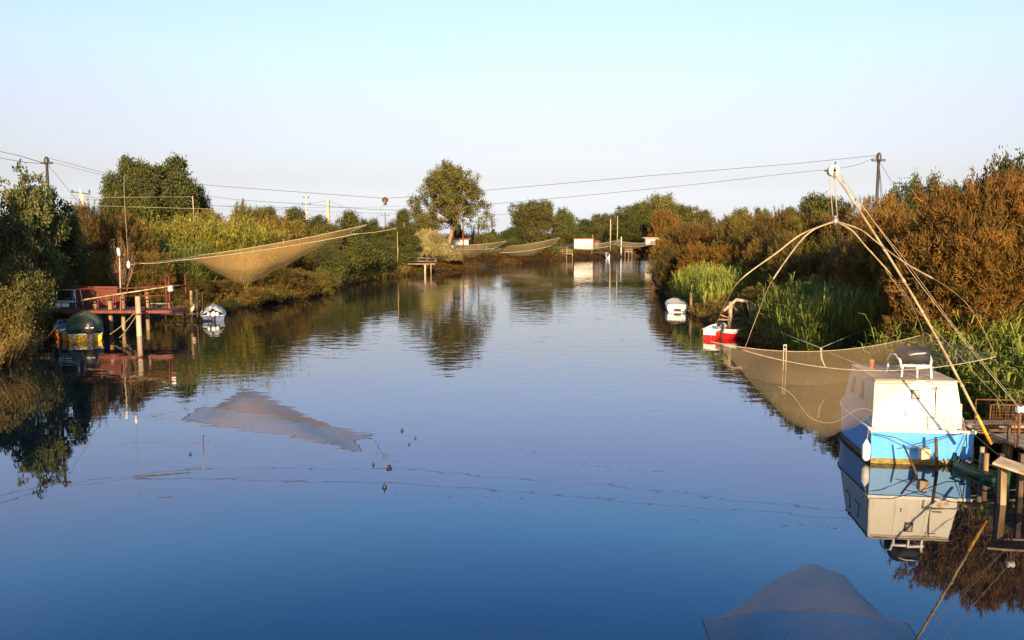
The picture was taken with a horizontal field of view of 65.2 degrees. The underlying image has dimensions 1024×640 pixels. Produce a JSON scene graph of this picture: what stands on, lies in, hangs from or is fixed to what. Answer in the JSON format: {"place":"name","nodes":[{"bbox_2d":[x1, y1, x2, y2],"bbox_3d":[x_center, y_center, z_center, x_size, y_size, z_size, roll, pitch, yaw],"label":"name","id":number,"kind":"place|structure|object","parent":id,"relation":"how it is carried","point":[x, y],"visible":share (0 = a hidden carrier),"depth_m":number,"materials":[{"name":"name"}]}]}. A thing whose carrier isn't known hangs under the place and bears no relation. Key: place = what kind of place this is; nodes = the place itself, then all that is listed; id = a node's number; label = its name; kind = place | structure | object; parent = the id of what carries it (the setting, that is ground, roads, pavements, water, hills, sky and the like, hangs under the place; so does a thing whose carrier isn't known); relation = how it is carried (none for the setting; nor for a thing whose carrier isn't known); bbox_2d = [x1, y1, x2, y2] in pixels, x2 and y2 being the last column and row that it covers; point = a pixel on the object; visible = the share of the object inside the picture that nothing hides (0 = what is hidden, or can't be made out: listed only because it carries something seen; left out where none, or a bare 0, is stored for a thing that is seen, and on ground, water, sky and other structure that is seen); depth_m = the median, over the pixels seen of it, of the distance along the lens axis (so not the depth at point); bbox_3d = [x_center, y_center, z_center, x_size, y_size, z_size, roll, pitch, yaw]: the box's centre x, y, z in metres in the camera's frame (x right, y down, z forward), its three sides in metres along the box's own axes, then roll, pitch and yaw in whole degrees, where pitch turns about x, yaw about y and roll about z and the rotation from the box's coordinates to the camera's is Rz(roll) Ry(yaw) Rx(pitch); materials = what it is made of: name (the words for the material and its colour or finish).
{"place":"outdoors","nodes":[
{"label":"outdoors","id":0,"kind":"place"},
{"bbox_2d":[0,256,1023,639],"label":"water","id":1,"kind":"structure","parent":0,"point":[724,492],"depth_m":17.68,"materials":[{"name":"blue liquid"}]},
{"bbox_2d":[66,312,103,341],"bbox_3d":[-23.628,0.597,44.293,1.855,2.036,5.569,-3,7,-28],"label":"motor boat","id":2,"kind":"object","parent":1,"relation":"on","point":[84,326],"visible":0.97,"depth_m":42.73,"materials":[{"name":"fabric"}]},
{"bbox_2d":[200,303,225,320],"bbox_3d":[-20.398,-0.547,54.613,1.674,1.361,4.646,-2,6,-20],"label":"covered boat","id":3,"kind":"object","parent":1,"relation":"on","point":[214,312],"visible":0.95,"depth_m":52.92,"materials":[{"name":"fabric"}]},
{"bbox_2d":[665,298,687,312],"bbox_3d":[12.428,-1.060,60.675,1.650,1.035,3.901,1,6,8],"label":"boat","id":4,"kind":"object","parent":1,"relation":"on","point":[678,305],"visible":0.92,"depth_m":58.87,"materials":[{"name":"plastic"}]},
{"bbox_2d":[719,298,752,326],"bbox_3d":[12.697,0.192,45.373,2.251,2.892,0.288,-1,6,-14],"label":"log trestle","id":5,"kind":"object","parent":1,"relation":"in","point":[730,306],"visible":0.78,"depth_m":45.17,"materials":[{"name":"brown wood"}]},
{"bbox_2d":[840,359,975,465],"bbox_3d":[10.170,2.278,21.610,2.556,2.525,4.903,1,6,7],"label":"houseboat","id":6,"kind":"object","parent":1,"relation":"on","point":[925,408],"visible":0.92,"depth_m":19.57,"materials":[{"name":"paint"}]},
{"bbox_2d":[886,353,932,377],"bbox_3d":[10.084,1.122,20.200,0.938,0.552,0.963,1,6,7],"label":"metal railing","id":7,"kind":"object","parent":6,"relation":"on","point":[919,366],"visible":0.8,"depth_m":19.94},
{"bbox_2d":[893,345,930,363],"bbox_3d":[10.097,0.872,20.206,0.791,0.435,0.870,1,6,7],"label":"black bag","id":8,"kind":"object","parent":7,"relation":"on","point":[914,354],"visible":0.99,"depth_m":19.89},
{"bbox_2d":[950,453,1011,484],"bbox_3d":[10.887,3.491,18.607,0.716,0.423,1.600,-2,6,-16],"label":"rowboat","id":9,"kind":"object","parent":1,"relation":"on","point":[962,466],"visible":0.69,"depth_m":18.55,"materials":[{"name":"wood"}]},
{"bbox_2d":[990,433,1023,496],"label":"wooden pier","id":10,"kind":"structure","parent":1,"relation":"in","point":[999,438],"depth_m":17.75,"materials":[{"name":"grey wood"}]},
{"bbox_2d":[824,162,992,444],"bbox_3d":[8.584,-0.205,17.070,4.583,6.167,0.197,-1,6,-14],"label":"leaning mast","id":11,"kind":"object","parent":10,"relation":"on","point":[833,170],"visible":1,"depth_m":17.02,"materials":[{"name":"yellow wood"}]},
{"bbox_2d":[709,174,995,422],"bbox_3d":[6.646,-0.193,15.613,4.995,5.406,4.116,0,6,0],"label":"lift net","id":12,"kind":"object","parent":11,"relation":"hanging from","point":[835,221],"visible":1,"depth_m":15.98,"materials":[{"name":"brown"}]},
{"bbox_2d":[992,457,1023,504],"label":"gangplank","id":13,"kind":"object","parent":1,"relation":"in","point":[1003,464],"visible":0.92,"depth_m":16.47,"materials":[{"name":"brown wood"}]},
{"bbox_2d":[0,0,1023,236],"label":"sky","id":14,"kind":"structure","parent":0,"point":[353,98],"materials":[{"name":"blue"}]},
{"bbox_2d":[12,241,1022,451],"bbox_3d":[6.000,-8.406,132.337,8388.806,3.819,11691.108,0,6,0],"label":"ground","id":15,"kind":"structure","parent":0,"point":[287,298],"depth_m":72.45,"materials":[{"name":"soil"}]},
{"bbox_2d":[0,283,35,359],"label":"leafy shrub","id":16,"kind":"object","parent":15,"relation":"on","point":[8,311],"visible":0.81,"depth_m":36.19,"materials":[{"name":"green plant"}]},
{"bbox_2d":[0,210,44,297],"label":"silver poplar","id":17,"kind":"object","parent":15,"relation":"on","point":[14,231],"visible":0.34,"depth_m":42.71,"materials":[{"name":"green plant"}]},
{"bbox_2d":[0,321,57,368],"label":"grass","id":18,"kind":"structure","parent":15,"relation":"on","point":[5,348],"depth_m":35.33,"materials":[{"name":"plant"}]},
{"bbox_2d":[0,252,61,340],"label":"leafy shrub","id":19,"kind":"object","parent":15,"relation":"on","point":[36,307],"visible":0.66,"depth_m":40.98,"materials":[{"name":"green plant"}]},
{"bbox_2d":[0,159,73,302],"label":"silver poplar","id":20,"kind":"object","parent":15,"relation":"on","point":[28,209],"visible":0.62,"depth_m":45.65,"materials":[{"name":"green plant"}]},
{"bbox_2d":[32,184,91,303],"bbox_3d":[-28.229,-4.280,49.942,3.365,8.375,3.490,2,6,21],"label":"silver poplar","id":21,"kind":"object","parent":15,"relation":"on","point":[72,246],"visible":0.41,"depth_m":49.75,"materials":[{"name":"green plant"}]},
{"bbox_2d":[54,196,121,295],"bbox_3d":[-30.559,-5.234,57.771,4.734,7.705,5.317,3,7,25],"label":"tamarisk bush","id":22,"kind":"object","parent":15,"relation":"on","point":[92,235],"visible":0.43,"depth_m":56.96,"materials":[{"name":"brown plant"}]},
{"bbox_2d":[0,295,201,361],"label":"bank grass","id":23,"kind":"structure","parent":15,"relation":"on","point":[65,317],"depth_m":47.39,"materials":[{"name":"plant"}]},
{"bbox_2d":[80,248,142,300],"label":"tamarisk bush","id":24,"kind":"object","parent":15,"relation":"on","point":[101,274],"visible":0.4,"depth_m":54.52,"materials":[{"name":"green plant"}]},
{"bbox_2d":[96,196,129,230],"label":"leafy tree","id":25,"kind":"object","parent":15,"relation":"on","point":[102,204],"visible":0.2,"depth_m":94.81,"materials":[{"name":"green plant"}]},
{"bbox_2d":[50,274,187,332],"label":"fishing platform","id":26,"kind":"structure","parent":15,"relation":"on","point":[97,291],"depth_m":46.96,"materials":[{"name":"brown wood"}]},
{"bbox_2d":[104,225,137,303],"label":"twiggy bush","id":27,"kind":"object","parent":15,"relation":"on","point":[123,266],"visible":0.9,"depth_m":53.77,"materials":[{"name":"brown plant"}]},
{"bbox_2d":[85,207,163,278],"bbox_3d":[-28.464,-5.027,59.097,5.646,7.121,5.126,6,8,44],"label":"tamarisk bush","id":28,"kind":"object","parent":15,"relation":"on","point":[140,239],"visible":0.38,"depth_m":58.00,"materials":[{"name":"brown plant"}]},
{"bbox_2d":[97,153,163,223],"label":"poplar tree","id":29,"kind":"object","parent":15,"relation":"on","point":[138,194],"visible":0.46,"depth_m":97.23,"materials":[{"name":"green plant"}]},
{"bbox_2d":[104,248,179,304],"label":"tamarisk bush","id":30,"kind":"object","parent":15,"relation":"on","point":[149,273],"visible":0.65,"depth_m":55.76,"materials":[{"name":"green plant"}]},
{"bbox_2d":[143,151,205,227],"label":"poplar tree","id":31,"kind":"object","parent":15,"relation":"on","point":[179,199],"visible":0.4,"depth_m":99.89,"materials":[{"name":"green plant"}]},
{"bbox_2d":[152,269,215,299],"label":"tamarisk bush","id":32,"kind":"object","parent":15,"relation":"on","point":[192,284],"visible":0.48,"depth_m":59.34,"materials":[{"name":"brown plant"}]},
{"bbox_2d":[138,202,304,298],"bbox_3d":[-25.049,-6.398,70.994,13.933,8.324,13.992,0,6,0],"label":"reed bed","id":33,"kind":"object","parent":15,"relation":"on","point":[214,232],"visible":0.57,"depth_m":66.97,"materials":[{"name":"plant"}]},
{"bbox_2d":[200,277,242,293],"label":"tamarisk bush","id":34,"kind":"object","parent":15,"relation":"on","point":[225,284],"visible":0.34,"depth_m":64.01,"materials":[{"name":"brown plant"}]},
{"bbox_2d":[217,264,277,289],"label":"tamarisk bush","id":35,"kind":"object","parent":15,"relation":"on","point":[262,275],"visible":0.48,"depth_m":67.39,"materials":[{"name":"brown plant"}]},
{"bbox_2d":[229,196,265,234],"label":"tamarisk bush","id":36,"kind":"object","parent":15,"relation":"on","point":[242,207],"visible":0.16,"depth_m":93.41,"materials":[{"name":"green plant"}]},
{"bbox_2d":[235,285,273,306],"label":"leafy shrub","id":37,"kind":"object","parent":15,"relation":"on","point":[254,296],"visible":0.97,"depth_m":63.63,"materials":[{"name":"green plant"}]},
{"bbox_2d":[255,212,300,267],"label":"tamarisk bush","id":38,"kind":"object","parent":15,"relation":"on","point":[279,224],"visible":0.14,"depth_m":86.71,"materials":[{"name":"green plant"}]},
{"bbox_2d":[266,283,300,302],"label":"leafy shrub","id":39,"kind":"object","parent":15,"relation":"on","point":[279,294],"visible":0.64,"depth_m":68.22,"materials":[{"name":"green plant"}]},
{"bbox_2d":[255,258,315,291],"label":"tamarisk bush","id":40,"kind":"object","parent":15,"relation":"on","point":[282,273],"visible":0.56,"depth_m":70.64,"materials":[{"name":"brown plant"}]},
{"bbox_2d":[275,205,312,250],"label":"leafy tree","id":41,"kind":"object","parent":15,"relation":"on","point":[295,213],"visible":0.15,"depth_m":101.31,"materials":[{"name":"green plant"}]},
{"bbox_2d":[151,259,438,312],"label":"bank grass","id":42,"kind":"structure","parent":15,"relation":"on","point":[221,295],"depth_m":65.47,"materials":[{"name":"plant"}]},
{"bbox_2d":[286,218,311,267],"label":"leafy tree","id":43,"kind":"object","parent":15,"relation":"on","point":[305,232],"visible":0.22,"depth_m":94.86,"materials":[{"name":"green plant"}]},
{"bbox_2d":[281,246,326,269],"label":"leafy tree","id":44,"kind":"object","parent":15,"relation":"on","point":[301,257],"visible":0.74,"depth_m":86.58,"materials":[{"name":"green plant"}]},
{"bbox_2d":[297,270,335,294],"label":"tamarisk bush","id":45,"kind":"object","parent":15,"relation":"on","point":[320,282],"visible":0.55,"depth_m":75.97,"materials":[{"name":"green plant"}]},
{"bbox_2d":[308,220,346,259],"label":"leafy tree","id":46,"kind":"object","parent":15,"relation":"on","point":[329,228],"visible":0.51,"depth_m":92.98,"materials":[{"name":"green plant"}]},
{"bbox_2d":[307,241,350,283],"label":"leafy shrub","id":47,"kind":"object","parent":15,"relation":"on","point":[332,263],"visible":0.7,"depth_m":87.10,"materials":[{"name":"green plant"}]},
{"bbox_2d":[333,209,368,245],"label":"leafy tree","id":48,"kind":"object","parent":15,"relation":"on","point":[349,220],"visible":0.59,"depth_m":110.37,"materials":[{"name":"green plant"}]},
{"bbox_2d":[338,235,377,278],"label":"leafy shrub","id":49,"kind":"object","parent":15,"relation":"on","point":[359,254],"visible":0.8,"depth_m":95.69,"materials":[{"name":"green plant"}]},
{"bbox_2d":[311,262,410,286],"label":"dry grass","id":50,"kind":"structure","parent":15,"relation":"on","point":[369,273],"depth_m":104.70,"materials":[{"name":"plant"}]},
{"bbox_2d":[366,236,398,276],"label":"leafy shrub","id":51,"kind":"object","parent":15,"relation":"on","point":[384,257],"visible":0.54,"depth_m":106.59,"materials":[{"name":"green plant"}]},
{"bbox_2d":[366,225,422,248],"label":"leafy tree","id":52,"kind":"object","parent":15,"relation":"on","point":[409,233],"visible":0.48,"depth_m":123.65,"materials":[{"name":"green plant"}]},
{"bbox_2d":[386,208,416,237],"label":"leafy tree","id":53,"kind":"object","parent":15,"relation":"on","point":[402,217],"visible":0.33,"depth_m":138.49,"materials":[{"name":"green plant"}]},
{"bbox_2d":[384,236,420,267],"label":"leafy shrub","id":54,"kind":"object","parent":15,"relation":"on","point":[405,255],"visible":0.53,"depth_m":120.10,"materials":[{"name":"green plant"}]},
{"bbox_2d":[411,214,438,232],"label":"leafy tree","id":55,"kind":"object","parent":15,"relation":"on","point":[425,223],"visible":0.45,"depth_m":142.90,"materials":[{"name":"green plant"}]},
{"bbox_2d":[408,227,452,258],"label":"pale bush","id":56,"kind":"object","parent":15,"relation":"on","point":[434,242],"visible":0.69,"depth_m":131.13,"materials":[{"name":"beige plant"}]},
{"bbox_2d":[406,158,497,245],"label":"domed tree","id":57,"kind":"object","parent":15,"relation":"on","point":[444,179],"visible":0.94,"depth_m":146.46,"materials":[{"name":"green plant"}]},
{"bbox_2d":[402,246,654,273],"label":"bank grass","id":58,"kind":"structure","parent":15,"relation":"on","point":[494,257],"depth_m":169.41,"materials":[{"name":"plant"}]},
{"bbox_2d":[501,237,559,255],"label":"lift net","id":59,"kind":"object","parent":15,"relation":"on","point":[529,250],"visible":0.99,"depth_m":176.15,"materials":[{"name":"brown"}]},
{"bbox_2d":[507,198,561,233],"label":"wide tree","id":60,"kind":"object","parent":15,"relation":"on","point":[531,215],"visible":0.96,"depth_m":210.47,"materials":[{"name":"green plant"}]},
{"bbox_2d":[523,225,565,256],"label":"leafy shrub","id":61,"kind":"object","parent":15,"relation":"on","point":[534,238],"visible":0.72,"depth_m":195.04,"materials":[{"name":"green plant"}]},
{"bbox_2d":[552,207,579,232],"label":"wide tree","id":62,"kind":"object","parent":15,"relation":"on","point":[568,223],"visible":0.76,"depth_m":221.16,"materials":[{"name":"green plant"}]},
{"bbox_2d":[572,218,600,241],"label":"leafy tree","id":63,"kind":"object","parent":15,"relation":"on","point":[588,227],"visible":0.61,"depth_m":247.15,"materials":[{"name":"green plant"}]},
{"bbox_2d":[591,212,616,244],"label":"leafy tree","id":64,"kind":"object","parent":15,"relation":"on","point":[602,220],"visible":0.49,"depth_m":252.92,"materials":[{"name":"green plant"}]},
{"bbox_2d":[597,224,632,246],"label":"leafy tree","id":65,"kind":"object","parent":15,"relation":"on","point":[605,237],"visible":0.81,"depth_m":236.16,"materials":[{"name":"green plant"}]},
{"bbox_2d":[615,220,651,249],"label":"leafy tree","id":66,"kind":"object","parent":15,"relation":"on","point":[636,232],"visible":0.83,"depth_m":236.12,"materials":[{"name":"green plant"}]},
{"bbox_2d":[614,201,653,230],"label":"leafy tree","id":67,"kind":"object","parent":15,"relation":"on","point":[637,214],"visible":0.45,"depth_m":257.89,"materials":[{"name":"green plant"}]},
{"bbox_2d":[628,190,679,229],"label":"leafy tree","id":68,"kind":"object","parent":15,"relation":"on","point":[658,202],"visible":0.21,"depth_m":257.25,"materials":[{"name":"green plant"}]},
{"bbox_2d":[646,208,682,255],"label":"tamarisk bush","id":69,"kind":"object","parent":15,"relation":"on","point":[662,220],"visible":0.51,"depth_m":221.71,"materials":[{"name":"brown plant"}]},
{"bbox_2d":[645,223,686,280],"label":"tamarisk bush","id":70,"kind":"object","parent":15,"relation":"on","point":[669,237],"visible":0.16,"depth_m":84.72,"materials":[{"name":"brown plant"}]},
{"bbox_2d":[653,243,685,288],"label":"tamarisk bush","id":71,"kind":"object","parent":15,"relation":"on","point":[671,262],"visible":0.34,"depth_m":75.28,"materials":[{"name":"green plant"}]},
{"bbox_2d":[664,202,701,228],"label":"leafy tree","id":72,"kind":"object","parent":15,"relation":"on","point":[683,213],"visible":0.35,"depth_m":249.80,"materials":[{"name":"green plant"}]},
{"bbox_2d":[662,216,724,269],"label":"tamarisk bush","id":73,"kind":"object","parent":15,"relation":"on","point":[697,233],"visible":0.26,"depth_m":80.53,"materials":[{"name":"brown plant"}]},
{"bbox_2d":[670,241,724,284],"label":"tamarisk bush","id":74,"kind":"object","parent":15,"relation":"on","point":[702,253],"visible":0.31,"depth_m":69.03,"materials":[{"name":"brown plant"}]},
{"bbox_2d":[664,287,768,344],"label":"dry grass","id":75,"kind":"structure","parent":15,"relation":"on","point":[718,307],"depth_m":49.06,"materials":[{"name":"plant"}]},
{"bbox_2d":[668,256,771,310],"bbox_3d":[16.840,-2.658,60.492,9.184,4.452,12.462,0,6,0],"label":"reed bed","id":76,"kind":"object","parent":15,"relation":"on","point":[702,283],"visible":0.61,"depth_m":56.59,"materials":[{"name":"plant"}]},
{"bbox_2d":[705,241,746,268],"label":"tamarisk bush","id":77,"kind":"object","parent":15,"relation":"on","point":[721,256],"visible":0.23,"depth_m":64.75,"materials":[{"name":"brown plant"}]},
{"bbox_2d":[705,209,768,250],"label":"tamarisk bush","id":78,"kind":"object","parent":15,"relation":"on","point":[729,230],"visible":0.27,"depth_m":70.12,"materials":[{"name":"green plant"}]},
{"bbox_2d":[738,284,770,309],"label":"tamarisk bush","id":79,"kind":"object","parent":15,"relation":"on","point":[756,291],"visible":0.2,"depth_m":48.85,"materials":[{"name":"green plant"}]},
{"bbox_2d":[736,231,785,287],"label":"tamarisk bush","id":80,"kind":"object","parent":15,"relation":"on","point":[758,259],"visible":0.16,"depth_m":55.97,"materials":[{"name":"brown plant"}]},
{"bbox_2d":[735,204,806,269],"bbox_3d":[20.296,-5.389,60.664,6.609,7.279,5.885,0,6,-2],"label":"tamarisk bush","id":81,"kind":"object","parent":15,"relation":"on","point":[763,227],"visible":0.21,"depth_m":59.74,"materials":[{"name":"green plant"}]},
{"bbox_2d":[758,207,850,287],"bbox_3d":[19.162,-3.923,50.181,7.514,6.514,7.391,0,6,4],"label":"tamarisk bush","id":82,"kind":"object","parent":15,"relation":"on","point":[810,221],"visible":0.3,"depth_m":49.59,"materials":[{"name":"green plant"}]},
{"bbox_2d":[757,234,853,290],"bbox_3d":[18.319,-2.618,45.925,6.800,4.824,6.913,-2,6,-16],"label":"tamarisk bush","id":83,"kind":"object","parent":15,"relation":"on","point":[807,262],"visible":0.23,"depth_m":46.12,"materials":[{"name":"brown plant"}]},
{"bbox_2d":[745,262,895,362],"bbox_3d":[15.665,-0.446,37.983,7.298,4.392,9.533,0,6,0],"label":"reed bed","id":84,"kind":"object","parent":15,"relation":"on","point":[811,314],"visible":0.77,"depth_m":35.34,"materials":[{"name":"plant"}]},
{"bbox_2d":[795,190,845,228],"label":"wide tree","id":85,"kind":"object","parent":15,"relation":"on","point":[817,202],"visible":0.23,"depth_m":93.19,"materials":[{"name":"green plant"}]},
{"bbox_2d":[653,278,1022,450],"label":"bank grass","id":86,"kind":"structure","parent":15,"relation":"on","point":[832,358],"depth_m":36.21,"materials":[{"name":"plant"}]},
{"bbox_2d":[813,194,883,278],"bbox_3d":[20.551,-3.966,47.025,6.126,7.192,6.747,3,7,28],"label":"tamarisk bush","id":87,"kind":"object","parent":15,"relation":"on","point":[846,217],"visible":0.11,"depth_m":45.88,"materials":[{"name":"brown plant"}]},
{"bbox_2d":[816,228,893,286],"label":"tamarisk bush","id":88,"kind":"object","parent":15,"relation":"on","point":[826,272],"visible":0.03,"depth_m":41.51,"materials":[{"name":"brown plant"}]},
{"bbox_2d":[823,190,940,312],"bbox_3d":[18.216,-2.668,36.909,7.452,6.692,7.771,-1,6,-10],"label":"tamarisk bush","id":89,"kind":"object","parent":15,"relation":"on","point":[859,270],"visible":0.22,"depth_m":36.43,"materials":[{"name":"brown plant"}]},
{"bbox_2d":[871,153,912,217],"bbox_3d":[23.114,-4.451,44.528,4.477,8.998,9.684,4,7,34],"label":"utility pole","id":90,"kind":"object","parent":15,"relation":"on","point":[878,159],"visible":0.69,"depth_m":41.44,"materials":[{"name":"metal"}]},
{"bbox_2d":[49,156,876,209],"bbox_3d":[-5.220,-7.537,43.360,48.162,3.290,4.220,1,6,10],"label":"overhead cable","id":91,"kind":"object","parent":90,"relation":"attached to","point":[463,206],"visible":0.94,"depth_m":41.47,"materials":[{"name":"metal"}]},
{"bbox_2d":[50,155,876,197],"bbox_3d":[-5.210,-7.882,42.967,47.845,2.855,4.335,1,6,10],"label":"overhead cable","id":92,"kind":"object","parent":90,"relation":"attached to","point":[473,191],"visible":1,"depth_m":41.13,"materials":[{"name":"metal"}]},
{"bbox_2d":[124,199,395,275],"bbox_3d":[-13.069,-4.782,42.990,14.599,5.731,6.536,0,6,0],"label":"lift net","id":93,"kind":"object","parent":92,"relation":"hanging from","point":[217,266],"visible":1,"depth_m":41.91,"materials":[{"name":"brown"}]},
{"bbox_2d":[878,167,943,216],"bbox_3d":[30.660,-6.760,61.527,5.015,9.926,4.836,3,6,23],"label":"wide tree","id":94,"kind":"object","parent":15,"relation":"on","point":[907,191],"visible":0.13,"depth_m":60.73,"materials":[{"name":"green plant"}]},
{"bbox_2d":[854,300,1023,451],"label":"reed bed","id":95,"kind":"object","parent":15,"relation":"on","point":[1005,365],"visible":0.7,"depth_m":23.37,"materials":[{"name":"plant"}]},
{"bbox_2d":[869,195,1010,334],"bbox_3d":[17.215,-1.982,31.811,5.662,6.539,5.667,-6,8,-44],"label":"tamarisk bush","id":96,"kind":"object","parent":15,"relation":"on","point":[894,259],"visible":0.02,"depth_m":32.63,"materials":[{"name":"brown plant"}]},
{"bbox_2d":[877,157,1023,345],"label":"tamarisk bush","id":97,"kind":"object","parent":15,"relation":"on","point":[971,207],"visible":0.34,"depth_m":26.79,"materials":[{"name":"brown plant"}]},
{"bbox_2d":[881,219,1023,369],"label":"tamarisk bush","id":98,"kind":"object","parent":15,"relation":"on","point":[1004,267],"visible":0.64,"depth_m":25.51,"materials":[{"name":"brown plant"}]},
{"bbox_2d":[907,170,1023,351],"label":"tamarisk bush","id":99,"kind":"object","parent":15,"relation":"on","point":[1021,181],"visible":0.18,"depth_m":26.13,"materials":[{"name":"brown plant"}]},
{"bbox_2d":[954,144,1023,205],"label":"wide tree","id":100,"kind":"object","parent":15,"relation":"on","point":[1004,163],"visible":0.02,"depth_m":44.94,"materials":[{"name":"green plant"}]},
{"bbox_2d":[963,420,1022,453],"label":"walkway","id":101,"kind":"structure","parent":15,"relation":"on","point":[985,441],"depth_m":19.64,"materials":[{"name":"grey wood"}]},
{"bbox_2d":[974,399,1023,431],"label":"wire cage","id":102,"kind":"object","parent":101,"relation":"on","point":[1002,414],"visible":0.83,"depth_m":18.84,"materials":[{"name":"metal"}]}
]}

